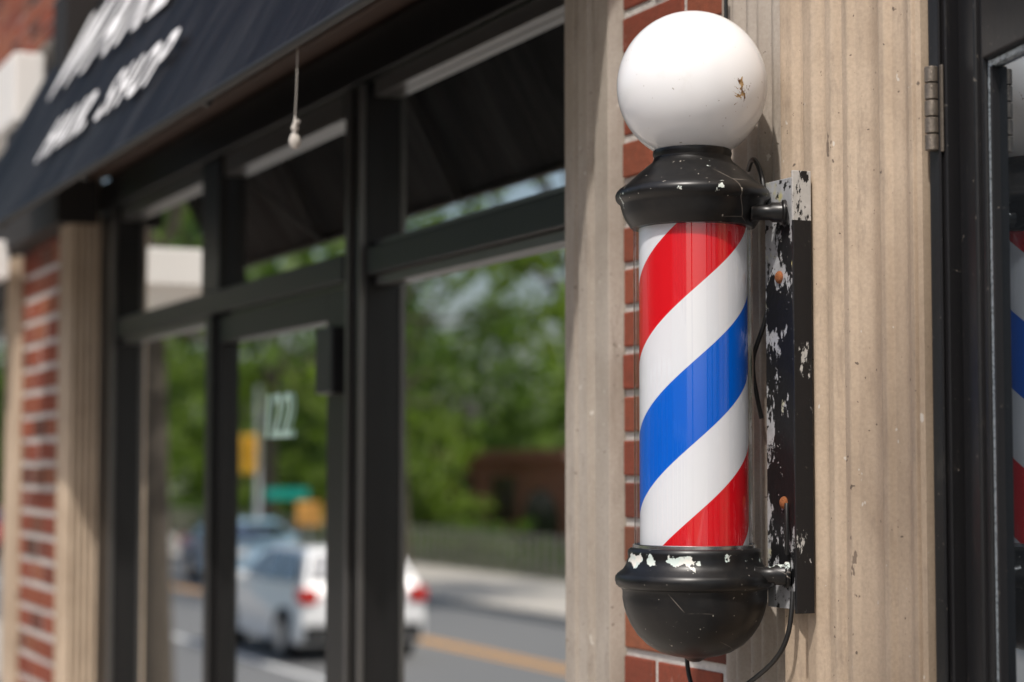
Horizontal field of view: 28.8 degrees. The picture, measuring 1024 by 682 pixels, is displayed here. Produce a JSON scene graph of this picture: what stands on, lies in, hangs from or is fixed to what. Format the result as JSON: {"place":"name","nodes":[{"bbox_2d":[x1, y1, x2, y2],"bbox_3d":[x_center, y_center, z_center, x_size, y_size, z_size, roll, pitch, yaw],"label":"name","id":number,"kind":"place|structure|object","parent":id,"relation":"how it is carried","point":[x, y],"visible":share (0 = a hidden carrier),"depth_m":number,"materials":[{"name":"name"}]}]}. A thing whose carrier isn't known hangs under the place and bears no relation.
{"place":"outdoors","nodes":[
{"label":"outdoors","id":0,"kind":"place"},
{"bbox_2d":[0,256,24,681],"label":"neighbour pilaster","id":1,"kind":"object","parent":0,"point":[12,487],"visible":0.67,"depth_m":7.62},
{"bbox_2d":[0,227,29,308],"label":"neighbour upper panel","id":2,"kind":"object","parent":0,"point":[3,290],"depth_m":8.22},
{"bbox_2d":[0,52,44,155],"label":"neighbour sign band","id":3,"kind":"object","parent":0,"point":[21,76],"visible":0.71,"depth_m":7.60,"materials":[{"name":"white paint"}]},
{"bbox_2d":[88,0,420,179],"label":"head rails","id":4,"kind":"object","parent":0,"point":[375,13],"visible":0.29,"depth_m":4.96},
{"bbox_2d":[315,326,343,394],"bbox_3d":[-0.413,0.045,4.513,0.034,0.150,0.110,2,-4,-24],"label":"door closer","id":5,"kind":"object","parent":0,"point":[329,375],"depth_m":4.47,"materials":[{"name":"black metal"}]},
{"bbox_2d":[565,0,626,681],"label":"window side trim","id":6,"kind":"structure","parent":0,"point":[595,396],"depth_m":3.21,"materials":[{"name":"beige wood"}]},
{"bbox_2d":[928,0,948,681],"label":"door frame stop","id":7,"kind":"object","parent":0,"point":[939,401],"depth_m":2.37,"materials":[{"name":"black metal"}]},
{"bbox_2d":[940,0,967,681],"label":"door frame jamb","id":8,"kind":"object","parent":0,"point":[956,535],"depth_m":2.36,"materials":[{"name":"black metal"}]},
{"bbox_2d":[981,0,1023,59],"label":"door head rail","id":9,"kind":"object","parent":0,"point":[1002,23],"depth_m":2.27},
{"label":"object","id":10,"kind":"object","parent":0,"visible":0},
{"bbox_2d":[0,0,53,65],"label":"wall bricks","id":11,"kind":"object","parent":10,"relation":"attached to","point":[36,27],"depth_m":8.03,"materials":[{"name":"red brick"}]},
{"bbox_2d":[0,0,55,74],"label":"wall mortar","id":12,"kind":"object","parent":10,"relation":"attached to","point":[46,50],"depth_m":7.88,"materials":[{"name":"grey concrete"}]},
{"bbox_3d":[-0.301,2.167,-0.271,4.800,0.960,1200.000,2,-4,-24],"label":"pavement","id":13,"kind":"structure","parent":0,"visible":0},
{"bbox_2d":[19,243,58,681],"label":"pier mortar","id":14,"kind":"object","parent":13,"relation":"on","point":[42,488],"visible":0.2,"depth_m":7.29,"materials":[{"name":"grey concrete"}]},
{"bbox_2d":[18,236,59,681],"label":"pier bricks","id":15,"kind":"object","parent":14,"relation":"attached to","point":[38,597],"visible":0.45,"depth_m":7.28,"materials":[{"name":"red brick"}]},
{"bbox_2d":[53,179,103,681],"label":"fluted pilaster","id":16,"kind":"object","parent":13,"relation":"on","point":[76,464],"visible":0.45,"depth_m":6.67,"materials":[{"name":"beige paint"}]},
{"bbox_2d":[95,0,564,681],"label":"window frames","id":17,"kind":"structure","parent":13,"relation":"on","point":[411,34],"depth_m":4.76,"materials":[{"name":"black metal"}]},
{"bbox_2d":[124,326,205,681],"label":"window pane","id":18,"kind":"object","parent":17,"relation":"attached to","point":[165,521],"depth_m":5.97,"materials":[{"name":"clear glass"}]},
{"bbox_2d":[129,187,202,315],"bbox_3d":[-1.037,-0.267,6.015,0.001,0.340,1.000,2,-4,-24],"label":"transom glass side","id":19,"kind":"object","parent":17,"relation":"attached to","point":[165,260],"visible":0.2,"depth_m":6.04,"materials":[{"name":"clear glass"}]},
{"bbox_2d":[0,0,374,228],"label":"awning","id":20,"kind":"object","parent":17,"relation":"attached to","point":[129,74],"visible":1,"depth_m":4.80,"materials":[{"name":"black fabric"}]},
{"bbox_2d":[289,47,300,148],"bbox_3d":[-0.360,-0.410,3.324,0.021,0.179,0.036,2,-4,-24],"label":"awning pull cord","id":21,"kind":"object","parent":20,"relation":"hanging from","point":[294,140],"visible":0.98,"depth_m":3.32,"materials":[{"name":"white plastic"}]},
{"bbox_2d":[109,0,424,179],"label":"head panel","id":22,"kind":"object","parent":17,"relation":"attached to","point":[278,82],"depth_m":4.99,"materials":[{"name":"black metal"}]},
{"bbox_2d":[53,0,101,69],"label":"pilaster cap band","id":23,"kind":"object","parent":22,"relation":"attached to","point":[72,18],"visible":0.18,"depth_m":6.72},
{"bbox_2d":[214,288,344,681],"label":"shop door leaf","id":24,"kind":"object","parent":17,"relation":"attached to","point":[328,308],"visible":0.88,"depth_m":4.76,"materials":[{"name":"black metal"}]},
{"bbox_2d":[226,324,326,681],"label":"door glass","id":25,"kind":"object","parent":24,"relation":"in","point":[276,572],"depth_m":4.99,"materials":[{"name":"clear glass"}]},
{"bbox_2d":[265,392,291,437],"bbox_3d":[-0.584,0.185,4.972,0.001,0.113,0.214,2,-4,-24],"label":"door number","id":26,"kind":"object","parent":25,"relation":"attached to","point":[286,433],"depth_m":4.96,"materials":[{"name":"white paint"}]},
{"bbox_2d":[233,125,345,285],"bbox_3d":[-0.553,-0.328,4.951,0.001,0.330,0.980,2,-4,-24],"label":"transom glass door","id":27,"kind":"structure","parent":17,"relation":"attached to","point":[288,210],"depth_m":4.94,"materials":[{"name":"clear glass"}]},
{"bbox_2d":[106,0,564,681],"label":"glazing beads","id":28,"kind":"object","parent":17,"relation":"attached to","point":[328,118],"visible":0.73,"depth_m":4.34,"materials":[{"name":"grey metal"}]},
{"bbox_2d":[382,244,565,681],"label":"window glass","id":29,"kind":"object","parent":17,"relation":"in","point":[473,534],"depth_m":3.85,"materials":[{"name":"clear glass"}]},
{"bbox_2d":[383,13,564,237],"bbox_3d":[-0.053,-0.407,3.852,0.001,0.350,1.100,2,-4,-24],"label":"transom glass","id":30,"kind":"object","parent":17,"relation":"attached to","point":[485,129],"visible":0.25,"depth_m":3.88,"materials":[{"name":"clear glass"}]},
{"bbox_2d":[625,0,725,681],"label":"pier mortar","id":31,"kind":"object","parent":13,"relation":"on","point":[667,658],"depth_m":3.13,"materials":[{"name":"grey concrete"}]},
{"bbox_2d":[623,0,725,681],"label":"pier bricks","id":32,"kind":"object","parent":31,"relation":"attached to","point":[638,158],"visible":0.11,"depth_m":3.13,"materials":[{"name":"red brick"}]},
{"bbox_2d":[780,0,936,681],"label":"fluted pilaster","id":33,"kind":"object","parent":13,"relation":"on","point":[853,100],"visible":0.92,"depth_m":2.51,"materials":[{"name":"beige paint"}]},
{"bbox_2d":[615,10,814,661],"bbox_3d":[0.253,-0.011,2.667,0.214,0.878,0.254,2,-4,-24],"label":"barber pole","id":34,"kind":"object","parent":33,"relation":"attached to","point":[696,580],"visible":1,"depth_m":2.62,"materials":[{"name":"multicoloured metal"}]},
{"bbox_2d":[685,0,794,681],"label":"power cable","id":35,"kind":"object","parent":34,"relation":"attached to","point":[779,653],"visible":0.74,"depth_m":2.70,"materials":[{"name":"black rubber"}]},
{"bbox_2d":[722,0,784,681],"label":"reeded trim","id":36,"kind":"structure","parent":33,"relation":"attached to","point":[757,22],"depth_m":2.77,"materials":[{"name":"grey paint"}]},
{"bbox_2d":[958,0,996,681],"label":"door stiles","id":37,"kind":"object","parent":13,"relation":"on","point":[978,389],"depth_m":2.32,"materials":[{"name":"black metal"}]},
{"bbox_2d":[924,66,937,82],"bbox_3d":[0.502,-0.319,2.387,0.016,0.020,0.016,2,-4,-24],"label":"hinge knuckle","id":38,"kind":"object","parent":37,"relation":"attached to","point":[930,74],"visible":1,"depth_m":2.38,"materials":[{"name":"silver metal"}]},
{"bbox_2d":[924,83,937,99],"bbox_3d":[0.502,-0.299,2.386,0.016,0.020,0.016,2,-4,-24],"label":"hinge knuckle","id":39,"kind":"object","parent":37,"relation":"attached to","point":[930,91],"visible":1,"depth_m":2.38,"materials":[{"name":"silver metal"}]},
{"bbox_2d":[924,100,937,116],"bbox_3d":[0.502,-0.278,2.385,0.016,0.020,0.016,2,-4,-24],"label":"hinge knuckle","id":40,"kind":"object","parent":37,"relation":"attached to","point":[931,108],"visible":1,"depth_m":2.38,"materials":[{"name":"silver metal"}]},
{"bbox_2d":[925,134,938,150],"bbox_3d":[0.502,-0.237,2.382,0.016,0.020,0.016,2,-4,-24],"label":"hinge knuckle","id":41,"kind":"object","parent":37,"relation":"attached to","point":[931,142],"visible":1,"depth_m":2.38,"materials":[{"name":"silver metal"}]},
{"bbox_2d":[925,117,938,133],"bbox_3d":[0.502,-0.258,2.384,0.016,0.020,0.016,2,-4,-24],"label":"hinge knuckle","id":42,"kind":"object","parent":37,"relation":"attached to","point":[931,125],"visible":1,"depth_m":2.38,"materials":[{"name":"silver metal"}]},
{"bbox_2d":[939,64,943,151],"bbox_3d":[0.509,-0.278,2.389,0.003,0.105,0.025,2,-4,-24],"label":"hinge leaf","id":43,"kind":"object","parent":37,"relation":"attached to","point":[941,109],"visible":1,"depth_m":2.38,"materials":[{"name":"grey metal"}]},
{"bbox_2d":[988,59,998,681],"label":"glazing gasket","id":44,"kind":"object","parent":37,"relation":"attached to","point":[989,63],"visible":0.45,"depth_m":2.29,"materials":[{"name":"black rubber"}]},
{"bbox_2d":[990,66,1008,681],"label":"gasket inner bead","id":45,"kind":"object","parent":37,"relation":"attached to","point":[999,377],"visible":0.55,"depth_m":2.28,"materials":[{"name":"black rubber"}]},
{"bbox_2d":[991,44,1023,65],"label":"glazing head gasket","id":46,"kind":"object","parent":37,"relation":"attached to","point":[1008,55],"visible":0.76,"depth_m":2.27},
{"bbox_2d":[999,54,1023,681],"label":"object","id":47,"kind":"structure","parent":37,"relation":"attached to","point":[1011,77],"depth_m":2.26,"materials":[{"name":"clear glass"}]},
{"bbox_3d":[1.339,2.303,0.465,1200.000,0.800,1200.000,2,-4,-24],"label":"ground","id":48,"kind":"structure","parent":0,"visible":0},
{"bbox_2d":[0,307,5,336],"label":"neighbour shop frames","id":49,"kind":"structure","parent":48,"relation":"on","point":[2,321],"depth_m":8.26,"materials":[{"name":"grey"}]},
{"bbox_2d":[0,335,5,676],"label":"neighbour glass","id":50,"kind":"object","parent":49,"relation":"attached to","point":[2,374],"depth_m":8.46,"materials":[{"name":"clear glass"}]},
{"bbox_2d":[0,241,24,281],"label":"shop canopy","id":51,"kind":"object","parent":49,"relation":"attached to","point":[6,255],"visible":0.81,"depth_m":7.51,"materials":[{"name":"paint"}]},
{"bbox_2d":[5,127,98,250],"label":"dark fascia","id":52,"kind":"structure","parent":49,"relation":"attached to","point":[47,219],"depth_m":6.75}
]}

